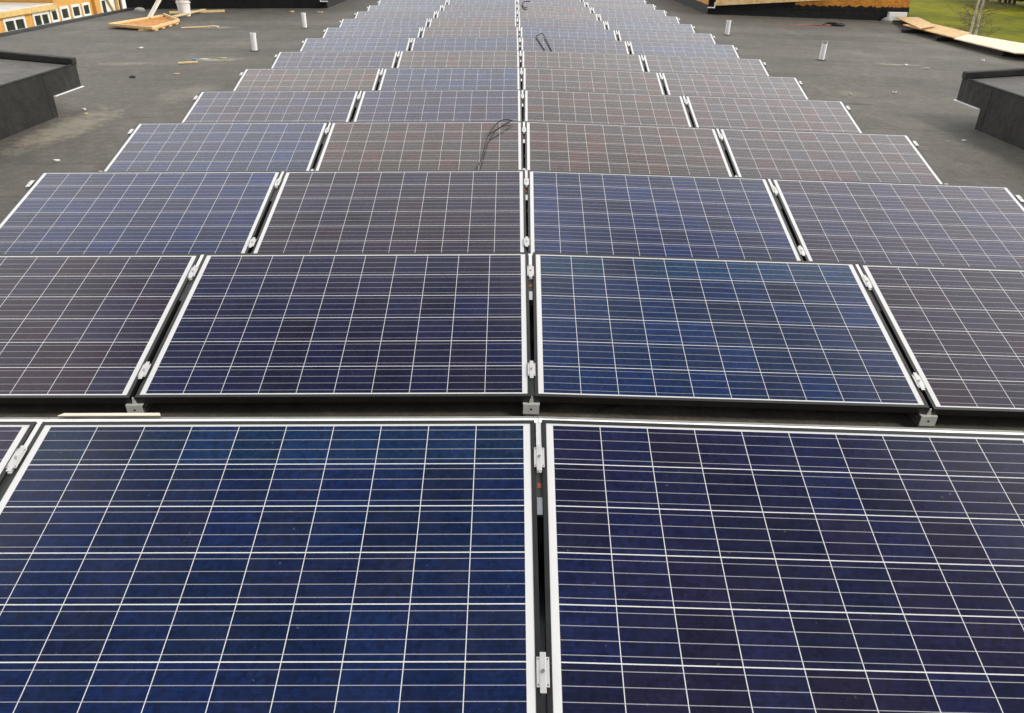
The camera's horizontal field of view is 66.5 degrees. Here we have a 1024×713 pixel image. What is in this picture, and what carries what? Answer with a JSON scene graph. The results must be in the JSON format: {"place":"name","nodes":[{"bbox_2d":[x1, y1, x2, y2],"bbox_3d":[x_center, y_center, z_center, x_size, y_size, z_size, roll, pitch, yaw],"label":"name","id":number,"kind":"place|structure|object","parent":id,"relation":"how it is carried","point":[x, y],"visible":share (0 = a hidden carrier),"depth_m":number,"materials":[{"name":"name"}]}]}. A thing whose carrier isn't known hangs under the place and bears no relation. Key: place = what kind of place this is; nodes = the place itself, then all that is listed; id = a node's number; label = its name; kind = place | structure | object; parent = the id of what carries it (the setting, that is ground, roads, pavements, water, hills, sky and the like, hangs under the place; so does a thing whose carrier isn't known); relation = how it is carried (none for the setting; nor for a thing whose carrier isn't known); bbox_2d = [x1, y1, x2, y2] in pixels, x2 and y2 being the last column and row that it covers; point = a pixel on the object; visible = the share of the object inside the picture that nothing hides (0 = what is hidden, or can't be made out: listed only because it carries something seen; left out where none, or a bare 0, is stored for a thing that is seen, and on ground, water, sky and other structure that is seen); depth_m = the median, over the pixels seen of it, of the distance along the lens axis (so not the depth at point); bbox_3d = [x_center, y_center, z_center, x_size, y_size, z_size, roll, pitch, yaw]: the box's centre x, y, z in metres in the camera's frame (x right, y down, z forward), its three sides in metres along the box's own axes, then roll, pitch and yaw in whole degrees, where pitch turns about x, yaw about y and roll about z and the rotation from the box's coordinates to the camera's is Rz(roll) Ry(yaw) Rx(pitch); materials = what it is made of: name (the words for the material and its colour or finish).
{"place":"outdoors","nodes":[
{"label":"outdoors","id":0,"kind":"place"},
{"bbox_2d":[0,0,101,32],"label":"timber building","id":1,"kind":"structure","parent":0,"point":[17,14],"depth_m":83.46,"materials":[{"name":"orange wood"}]},
{"bbox_2d":[2,16,26,31],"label":"window","id":2,"kind":"structure","parent":1,"relation":"in","point":[14,23],"depth_m":78.03,"materials":[{"name":"white glass"}]},
{"bbox_2d":[0,0,1023,430],"bbox_3d":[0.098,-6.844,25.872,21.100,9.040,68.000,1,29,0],"label":"roof","id":3,"kind":"structure","parent":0,"point":[866,68],"depth_m":10.75,"materials":[{"name":"grey fabric"}]},
{"bbox_2d":[0,424,40,492],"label":"panel support","id":4,"kind":"object","parent":3,"relation":"on","point":[16,458],"visible":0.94,"depth_m":2.54,"materials":[{"name":"grey metal"}]},
{"bbox_2d":[0,420,541,712],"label":"solar panel","id":5,"kind":"object","parent":4,"relation":"on","point":[268,566],"visible":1,"depth_m":2.24,"materials":[{"name":"blue glass"}]},
{"bbox_2d":[44,416,537,429],"bbox_3d":[-0.758,0.310,2.852,1.696,0.322,0.244,0,29,0],"label":"wind deflector","id":6,"kind":"object","parent":5,"relation":"attached to","point":[78,419],"visible":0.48,"depth_m":2.70,"materials":[{"name":"metal"}]},
{"bbox_2d":[58,413,160,415],"bbox_3d":[-1.401,0.203,2.724,0.360,0.010,0.017,1,29,0],"label":"plastic strip","id":7,"kind":"object","parent":6,"relation":"on","point":[110,414],"visible":1,"depth_m":2.72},
{"bbox_2d":[15,176,38,202],"bbox_3d":[-3.293,-0.793,5.189,0.072,0.379,1.038,0,43,0],"label":"panel support","id":8,"kind":"object","parent":3,"relation":"on","point":[29,184],"visible":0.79,"depth_m":5.32,"materials":[{"name":"grey metal"}]},
{"bbox_2d":[0,171,281,254],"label":"solar panel","id":9,"kind":"object","parent":8,"relation":"on","point":[140,212],"visible":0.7,"depth_m":5.08,"materials":[{"name":"blue glass"}]},
{"bbox_2d":[0,50,83,139],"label":"raised roof block","id":10,"kind":"structure","parent":3,"relation":"on","point":[32,85],"depth_m":8.58,"materials":[{"name":"grey"}]},
{"bbox_2d":[0,7,135,36],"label":"roof kerb","id":11,"kind":"structure","parent":3,"relation":"on","point":[18,31],"depth_m":18.02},
{"bbox_2d":[121,126,135,144],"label":"panel support","id":12,"kind":"object","parent":3,"relation":"on","point":[130,132],"visible":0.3,"depth_m":6.72,"materials":[{"name":"grey metal"}]},
{"bbox_2d":[102,122,328,171],"bbox_3d":[-2.444,-1.689,6.493,1.675,0.037,1.033,0,43,0],"label":"solar panel","id":13,"kind":"object","parent":12,"relation":"on","point":[253,146],"visible":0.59,"depth_m":6.53,"materials":[{"name":"blue glass"}]},
{"bbox_2d":[107,13,179,30],"bbox_3d":[-8.226,-7.630,17.822,1.248,0.110,2.850,1,29,0],"label":"timber tray","id":14,"kind":"object","parent":3,"relation":"on","point":[157,22],"visible":1,"depth_m":17.55,"materials":[{"name":"brown wood"}]},
{"bbox_2d":[125,255,203,416],"bbox_3d":[-1.604,-0.041,3.785,0.072,0.379,1.052,0,43,0],"label":"panel support","id":15,"kind":"object","parent":3,"relation":"on","point":[134,407],"visible":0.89,"depth_m":3.40,"materials":[{"name":"grey metal"}]},
{"bbox_2d":[135,252,530,402],"bbox_3d":[-0.755,-0.171,3.686,1.675,0.039,1.033,0,43,0],"label":"solar panel","id":16,"kind":"object","parent":15,"relation":"on","point":[341,327],"visible":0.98,"depth_m":3.60,"materials":[{"name":"blue glass"}]},
{"bbox_2d":[125,0,345,8],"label":"raised roof block","id":17,"kind":"structure","parent":3,"relation":"on","point":[212,4],"depth_m":21.46,"materials":[{"name":"black plastic"}]},
{"bbox_2d":[248,172,283,247],"bbox_3d":[-1.598,-0.802,5.186,0.072,0.379,1.052,0,43,0],"label":"panel support","id":18,"kind":"object","parent":3,"relation":"on","point":[253,239],"visible":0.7,"depth_m":5.26,"materials":[{"name":"grey metal"}]},
{"bbox_2d":[251,170,526,252],"bbox_3d":[-0.748,-0.930,5.087,1.675,0.039,1.033,0,43,0],"label":"solar panel","id":19,"kind":"object","parent":18,"relation":"on","point":[405,211],"visible":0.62,"depth_m":5.06,"materials":[{"name":"grey glass"}]},
{"bbox_2d":[310,123,330,170],"bbox_3d":[-1.593,-1.562,6.584,0.072,0.379,1.052,0,43,0],"label":"panel support","id":20,"kind":"object","parent":3,"relation":"on","point":[326,130],"visible":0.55,"depth_m":6.70,"materials":[{"name":"grey metal"}]},
{"bbox_2d":[314,121,522,170],"bbox_3d":[-0.746,-1.692,6.483,1.675,0.039,1.033,0,43,0],"label":"solar panel","id":21,"kind":"object","parent":20,"relation":"on","point":[378,146],"visible":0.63,"depth_m":6.52,"materials":[{"name":"grey glass"}]},
{"bbox_2d":[355,91,361,108],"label":"panel support","id":22,"kind":"object","parent":3,"relation":"on","point":[358,96],"visible":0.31,"depth_m":8.07,"materials":[{"name":"grey metal"}]},
{"bbox_2d":[352,89,521,121],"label":"solar panel","id":23,"kind":"object","parent":22,"relation":"on","point":[426,105],"visible":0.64,"depth_m":7.95,"materials":[{"name":"blue glass"}]},
{"bbox_2d":[523,254,539,415],"bbox_3d":[0.083,-0.045,3.776,0.072,0.379,1.052,2,43,-1],"label":"panel support","id":24,"kind":"object","parent":3,"relation":"on","point":[531,407],"visible":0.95,"depth_m":3.75,"materials":[{"name":"grey metal"}]},
{"bbox_2d":[534,423,549,712],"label":"panel support","id":25,"kind":"object","parent":3,"relation":"on","point":[542,670],"visible":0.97,"depth_m":2.42,"materials":[{"name":"grey metal"}]},
{"bbox_2d":[683,96,689,113],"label":"panel support","id":26,"kind":"object","parent":3,"relation":"on","point":[685,101],"visible":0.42,"depth_m":8.09,"materials":[{"name":"grey metal"}]},
{"bbox_2d":[524,90,692,126],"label":"solar panel","id":27,"kind":"object","parent":26,"relation":"on","point":[603,108],"visible":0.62,"depth_m":7.96,"materials":[{"name":"grey glass"}]},
{"bbox_2d":[716,129,737,176],"bbox_3d":[1.791,-1.514,6.597,0.072,0.379,1.052,2,43,-1],"label":"panel support","id":28,"kind":"object","parent":3,"relation":"on","point":[720,136],"visible":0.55,"depth_m":6.71,"materials":[{"name":"grey metal"}]},
{"bbox_2d":[525,121,733,176],"bbox_3d":[0.946,-1.669,6.490,1.675,0.038,1.033,2,43,-1],"label":"solar panel","id":29,"kind":"object","parent":28,"relation":"on","point":[615,148],"visible":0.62,"depth_m":6.53,"materials":[{"name":"grey glass"}]},
{"bbox_2d":[768,179,805,255],"bbox_3d":[1.786,-0.754,5.199,0.072,0.379,1.052,2,43,-1],"label":"panel support","id":30,"kind":"object","parent":3,"relation":"on","point":[800,248],"visible":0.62,"depth_m":5.27,"materials":[{"name":"grey metal"}]},
{"bbox_2d":[528,170,802,260],"bbox_3d":[0.941,-0.909,5.091,1.675,0.039,1.033,2,43,-1],"label":"solar panel","id":31,"kind":"object","parent":30,"relation":"on","point":[573,212],"visible":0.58,"depth_m":5.06,"materials":[{"name":"blue glass"}]},
{"bbox_2d":[675,0,909,20],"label":"raised roof block","id":32,"kind":"structure","parent":3,"relation":"on","point":[878,10],"depth_m":21.48,"materials":[{"name":"black"}]},
{"bbox_2d":[715,0,818,5],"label":"osb board","id":33,"kind":"object","parent":32,"relation":"attached to","point":[728,2],"visible":1,"depth_m":21.32,"materials":[{"name":"wood"}]},
{"bbox_2d":[855,264,937,427],"bbox_3d":[1.780,0.007,3.798,0.072,0.379,1.052,2,43,-1],"label":"panel support","id":34,"kind":"object","parent":3,"relation":"on","point":[926,420],"visible":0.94,"depth_m":3.40,"materials":[{"name":"grey metal"}]},
{"bbox_2d":[533,252,929,412],"bbox_3d":[0.939,-0.148,3.693,1.675,0.038,1.033,2,43,-1],"label":"solar panel","id":35,"kind":"object","parent":34,"relation":"on","point":[706,332],"visible":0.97,"depth_m":3.61,"materials":[{"name":"blue glass"}]},
{"bbox_2d":[901,29,934,33],"bbox_3d":[9.841,-7.824,18.815,0.900,0.095,0.100,1,29,0],"label":"timber batten","id":36,"kind":"object","parent":3,"relation":"on","point":[912,31],"visible":0.5,"depth_m":18.77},
{"bbox_2d":[903,24,969,37],"bbox_3d":[9.989,-7.601,18.212,0.865,0.050,3.377,4,29,5],"label":"plywood sheet","id":37,"kind":"object","parent":36,"relation":"on","point":[946,31],"visible":0.86,"depth_m":18.04,"materials":[{"name":"wood"}]},
{"bbox_2d":[954,68,1023,149],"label":"raised roof block","id":38,"kind":"structure","parent":3,"relation":"on","point":[995,97],"depth_m":8.73,"materials":[{"name":"grey"}]},
{"bbox_2d":[999,51,1023,56],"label":"timber batten","id":39,"kind":"object","parent":3,"relation":"on","point":[1008,54],"visible":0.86,"depth_m":15.26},
{"bbox_2d":[954,34,1023,53],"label":"plywood sheet","id":40,"kind":"object","parent":39,"relation":"on","point":[1008,46],"visible":1,"depth_m":16.04,"materials":[{"name":"wood"}]},
{"bbox_2d":[1011,190,1023,204],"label":"panel support","id":41,"kind":"object","parent":3,"relation":"on","point":[1019,197],"visible":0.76,"depth_m":5.37,"materials":[{"name":"grey metal"}]},
{"bbox_2d":[770,178,1023,268],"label":"solar panel","id":42,"kind":"object","parent":41,"relation":"on","point":[856,222],"visible":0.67,"depth_m":5.11,"materials":[{"name":"blue glass"}]},
{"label":"panel support","id":43,"kind":"object","parent":3,"relation":"on","visible":0},
{"bbox_2d":[0,421,37,485],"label":"solar panel","id":44,"kind":"object","parent":43,"relation":"on","point":[14,435],"visible":0.7,"depth_m":2.61,"materials":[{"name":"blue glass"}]},
{"label":"panel support","id":45,"kind":"object","parent":3,"relation":"on","visible":0},
{"bbox_2d":[541,420,1023,712],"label":"solar panel","id":46,"kind":"object","parent":45,"relation":"on","point":[690,568],"visible":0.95,"depth_m":2.26,"materials":[{"name":"blue glass"}]},
{"bbox_2d":[538,416,1023,434],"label":"wind deflector","id":47,"kind":"object","parent":46,"relation":"attached to","point":[977,431],"visible":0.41,"depth_m":2.71,"materials":[{"name":"metal"}]},
{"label":"panel support","id":48,"kind":"object","parent":3,"relation":"on","visible":0},
{"bbox_2d":[0,254,200,403],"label":"solar panel","id":49,"kind":"object","parent":48,"relation":"on","point":[83,328],"visible":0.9,"depth_m":3.67,"materials":[{"name":"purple glass"}]},
{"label":"panel support","id":50,"kind":"object","parent":3,"relation":"on","visible":0},
{"bbox_2d":[858,263,1023,417],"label":"solar panel","id":51,"kind":"object","parent":50,"relation":"on","point":[957,332],"visible":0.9,"depth_m":3.70,"materials":[{"name":"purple glass"}]},
{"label":"panel support","id":52,"kind":"object","parent":3,"relation":"on","visible":0},
{"bbox_2d":[718,128,944,183],"bbox_3d":[2.644,-1.615,6.512,1.675,0.039,1.033,2,43,-1],"label":"solar panel","id":53,"kind":"object","parent":52,"relation":"on","point":[818,155],"visible":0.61,"depth_m":6.55,"materials":[{"name":"grey glass"}]},
{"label":"panel support","id":54,"kind":"object","parent":3,"relation":"on","visible":0},
{"bbox_2d":[180,90,359,122],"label":"solar panel","id":55,"kind":"object","parent":54,"relation":"on","point":[329,106],"visible":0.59,"depth_m":7.96,"materials":[{"name":"blue glass"}]},
{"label":"panel support","id":56,"kind":"object","parent":3,"relation":"on","visible":0},
{"bbox_2d":[684,95,863,132],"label":"solar panel","id":57,"kind":"object","parent":56,"relation":"on","point":[716,112],"visible":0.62,"depth_m":7.98,"materials":[{"name":"grey glass"}]},
{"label":"panel support","id":58,"kind":"object","parent":3,"relation":"on","visible":0},
{"bbox_2d":[232,68,381,90],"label":"solar panel","id":59,"kind":"object","parent":58,"relation":"on","point":[283,79],"visible":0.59,"depth_m":9.35,"materials":[{"name":"grey glass"}]},
{"label":"panel support","id":60,"kind":"object","parent":3,"relation":"on","visible":0},
{"bbox_2d":[377,67,520,89],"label":"solar panel","id":61,"kind":"object","parent":60,"relation":"on","point":[492,78],"visible":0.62,"depth_m":9.34,"materials":[{"name":"blue glass"}]},
{"label":"panel support","id":62,"kind":"object","parent":3,"relation":"on","visible":0},
{"bbox_2d":[522,67,664,94],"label":"solar panel","id":63,"kind":"object","parent":62,"relation":"on","point":[605,81],"visible":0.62,"depth_m":9.35,"materials":[{"name":"grey glass"}]},
{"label":"panel support","id":64,"kind":"object","parent":3,"relation":"on","visible":0},
{"bbox_2d":[661,72,809,99],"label":"solar panel","id":65,"kind":"object","parent":64,"relation":"on","point":[719,85],"visible":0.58,"depth_m":9.37,"materials":[{"name":"grey glass"}]},
{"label":"panel support","id":66,"kind":"object","parent":3,"relation":"on","visible":0},
{"bbox_2d":[270,51,398,68],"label":"solar panel","id":67,"kind":"object","parent":66,"relation":"on","point":[335,59],"visible":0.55,"depth_m":10.74,"materials":[{"name":"grey glass"}]},
{"label":"panel support","id":68,"kind":"object","parent":3,"relation":"on","visible":0},
{"bbox_2d":[396,50,519,67],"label":"solar panel","id":69,"kind":"object","parent":68,"relation":"on","point":[456,59],"visible":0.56,"depth_m":10.72,"materials":[{"name":"grey glass"}]},
{"label":"panel support","id":70,"kind":"object","parent":3,"relation":"on","visible":0},
{"bbox_2d":[521,50,644,71],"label":"solar panel","id":71,"kind":"object","parent":70,"relation":"on","point":[581,60],"visible":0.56,"depth_m":10.74,"materials":[{"name":"grey glass"}]},
{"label":"panel support","id":72,"kind":"object","parent":3,"relation":"on","visible":0},
{"bbox_2d":[642,55,769,75],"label":"solar panel","id":73,"kind":"object","parent":72,"relation":"on","point":[703,65],"visible":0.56,"depth_m":10.76,"materials":[{"name":"grey glass"}]},
{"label":"panel support","id":74,"kind":"object","parent":3,"relation":"on","visible":0},
{"bbox_2d":[299,37,411,50],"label":"solar panel","id":75,"kind":"object","parent":74,"relation":"on","point":[355,44],"visible":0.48,"depth_m":12.13,"materials":[{"name":"grey glass"}]},
{"label":"panel support","id":76,"kind":"object","parent":3,"relation":"on","visible":0},
{"bbox_2d":[410,37,518,50],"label":"solar panel","id":77,"kind":"object","parent":76,"relation":"on","point":[459,43],"visible":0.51,"depth_m":12.13,"materials":[{"name":"grey glass"}]},
{"label":"panel support","id":78,"kind":"object","parent":3,"relation":"on","visible":0},
{"bbox_2d":[521,37,629,53],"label":"solar panel","id":79,"kind":"object","parent":78,"relation":"on","point":[579,45],"visible":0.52,"depth_m":12.13,"materials":[{"name":"grey glass"}]},
{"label":"panel support","id":80,"kind":"object","parent":3,"relation":"on","visible":0},
{"bbox_2d":[628,41,739,57],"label":"solar panel","id":81,"kind":"object","parent":80,"relation":"on","point":[683,49],"visible":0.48,"depth_m":12.16,"materials":[{"name":"grey glass"}]},
{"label":"panel support","id":82,"kind":"object","parent":3,"relation":"on","visible":0},
{"bbox_2d":[322,27,421,37],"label":"solar panel","id":83,"kind":"object","parent":82,"relation":"on","point":[368,32],"visible":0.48,"depth_m":13.53,"materials":[{"name":"grey glass"}]},
{"label":"panel support","id":84,"kind":"object","parent":3,"relation":"on","visible":0},
{"bbox_2d":[421,26,518,36],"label":"solar panel","id":85,"kind":"object","parent":84,"relation":"on","point":[512,31],"visible":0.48,"depth_m":13.53,"materials":[{"name":"grey glass"}]},
{"label":"panel support","id":86,"kind":"object","parent":3,"relation":"on","visible":0},
{"bbox_2d":[520,27,617,40],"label":"solar panel","id":87,"kind":"object","parent":86,"relation":"on","point":[588,34],"visible":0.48,"depth_m":13.53,"materials":[{"name":"grey glass"}]},
{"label":"panel support","id":88,"kind":"object","parent":3,"relation":"on","visible":0},
{"bbox_2d":[617,30,716,43],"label":"solar panel","id":89,"kind":"object","parent":88,"relation":"on","point":[658,36],"visible":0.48,"depth_m":13.55,"materials":[{"name":"grey glass"}]},
{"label":"panel support","id":90,"kind":"object","parent":3,"relation":"on","visible":0},
{"bbox_2d":[339,18,428,26],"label":"solar panel","id":91,"kind":"object","parent":90,"relation":"on","point":[390,22],"visible":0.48,"depth_m":14.93,"materials":[{"name":"grey glass"}]},
{"label":"panel support","id":92,"kind":"object","parent":3,"relation":"on","visible":0},
{"bbox_2d":[428,18,516,26],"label":"solar panel","id":93,"kind":"object","parent":92,"relation":"on","point":[472,22],"visible":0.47,"depth_m":14.91,"materials":[{"name":"grey glass"}]},
{"label":"panel support","id":94,"kind":"object","parent":3,"relation":"on","visible":0},
{"bbox_2d":[518,18,606,29],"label":"solar panel","id":95,"kind":"object","parent":94,"relation":"on","point":[558,23],"visible":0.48,"depth_m":14.92,"materials":[{"name":"grey glass"}]},
{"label":"panel support","id":96,"kind":"object","parent":3,"relation":"on","visible":0},
{"bbox_2d":[606,21,695,32],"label":"solar panel","id":97,"kind":"object","parent":96,"relation":"on","point":[647,26],"visible":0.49,"depth_m":14.95,"materials":[{"name":"grey glass"}]},
{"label":"panel support","id":98,"kind":"object","parent":3,"relation":"on","visible":0},
{"bbox_2d":[354,11,435,18],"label":"solar panel","id":99,"kind":"object","parent":98,"relation":"on","point":[395,14],"visible":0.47,"depth_m":16.33,"materials":[{"name":"grey glass"}]},
{"label":"panel support","id":100,"kind":"object","parent":3,"relation":"on","visible":0},
{"bbox_2d":[436,10,516,17],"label":"solar panel","id":101,"kind":"object","parent":100,"relation":"on","point":[477,14],"visible":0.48,"depth_m":16.30,"materials":[{"name":"grey glass"}]},
{"label":"panel support","id":102,"kind":"object","parent":3,"relation":"on","visible":0},
{"bbox_2d":[518,11,598,20],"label":"solar panel","id":103,"kind":"object","parent":102,"relation":"on","point":[558,15],"visible":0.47,"depth_m":16.31,"materials":[{"name":"grey glass"}]},
{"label":"panel support","id":104,"kind":"object","parent":3,"relation":"on","visible":0},
{"bbox_2d":[598,13,679,23],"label":"solar panel","id":105,"kind":"object","parent":104,"relation":"on","point":[639,18],"visible":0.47,"depth_m":16.34,"materials":[{"name":"grey glass"}]},
{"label":"panel support","id":106,"kind":"object","parent":3,"relation":"on","visible":0},
{"bbox_2d":[367,5,441,10],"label":"solar panel","id":107,"kind":"object","parent":106,"relation":"on","point":[404,8],"visible":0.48,"depth_m":17.70,"materials":[{"name":"grey glass"}]},
{"label":"panel support","id":108,"kind":"object","parent":3,"relation":"on","visible":0},
{"bbox_2d":[442,4,516,10],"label":"solar panel","id":109,"kind":"object","parent":108,"relation":"on","point":[509,7],"visible":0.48,"depth_m":17.70,"materials":[{"name":"grey glass"}]},
{"label":"panel support","id":110,"kind":"object","parent":3,"relation":"on","visible":0},
{"bbox_2d":[518,5,591,12],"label":"solar panel","id":111,"kind":"object","parent":110,"relation":"on","point":[571,9],"visible":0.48,"depth_m":17.70,"materials":[{"name":"grey glass"}]},
{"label":"panel support","id":112,"kind":"object","parent":3,"relation":"on","visible":0},
{"bbox_2d":[592,7,666,15],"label":"solar panel","id":113,"kind":"object","parent":112,"relation":"on","point":[626,11],"visible":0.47,"depth_m":17.73,"materials":[{"name":"grey glass"}]},
{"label":"panel support","id":114,"kind":"object","parent":3,"relation":"on","visible":0},
{"bbox_2d":[378,0,446,4],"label":"solar panel","id":115,"kind":"object","parent":114,"relation":"on","point":[412,2],"visible":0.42,"depth_m":19.09,"materials":[{"name":"grey glass"}]},
{"label":"panel support","id":116,"kind":"object","parent":3,"relation":"on","visible":0},
{"bbox_2d":[448,0,516,4],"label":"solar panel","id":117,"kind":"object","parent":116,"relation":"on","point":[478,2],"visible":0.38,"depth_m":19.06,"materials":[{"name":"grey glass"}]},
{"label":"panel support","id":118,"kind":"object","parent":3,"relation":"on","visible":0},
{"bbox_2d":[517,0,585,6],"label":"solar panel","id":119,"kind":"object","parent":118,"relation":"on","point":[557,3],"visible":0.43,"depth_m":19.09,"materials":[{"name":"grey glass"}]},
{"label":"panel support","id":120,"kind":"object","parent":3,"relation":"on","visible":0},
{"bbox_2d":[586,2,655,9],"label":"solar panel","id":121,"kind":"object","parent":120,"relation":"on","point":[620,5],"visible":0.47,"depth_m":19.12,"materials":[{"name":"grey glass"}]},
{"bbox_2d":[908,0,1023,42],"bbox_3d":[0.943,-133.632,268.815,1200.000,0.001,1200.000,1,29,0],"label":"lawn","id":122,"kind":"structure","parent":0,"point":[1008,20],"depth_m":126.93,"materials":[{"name":"green plant"}]},
{"bbox_2d":[944,0,1012,36],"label":"birch tree","id":123,"kind":"object","parent":122,"relation":"on","point":[977,24],"visible":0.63,"depth_m":41.38,"materials":[{"name":"green plant"}]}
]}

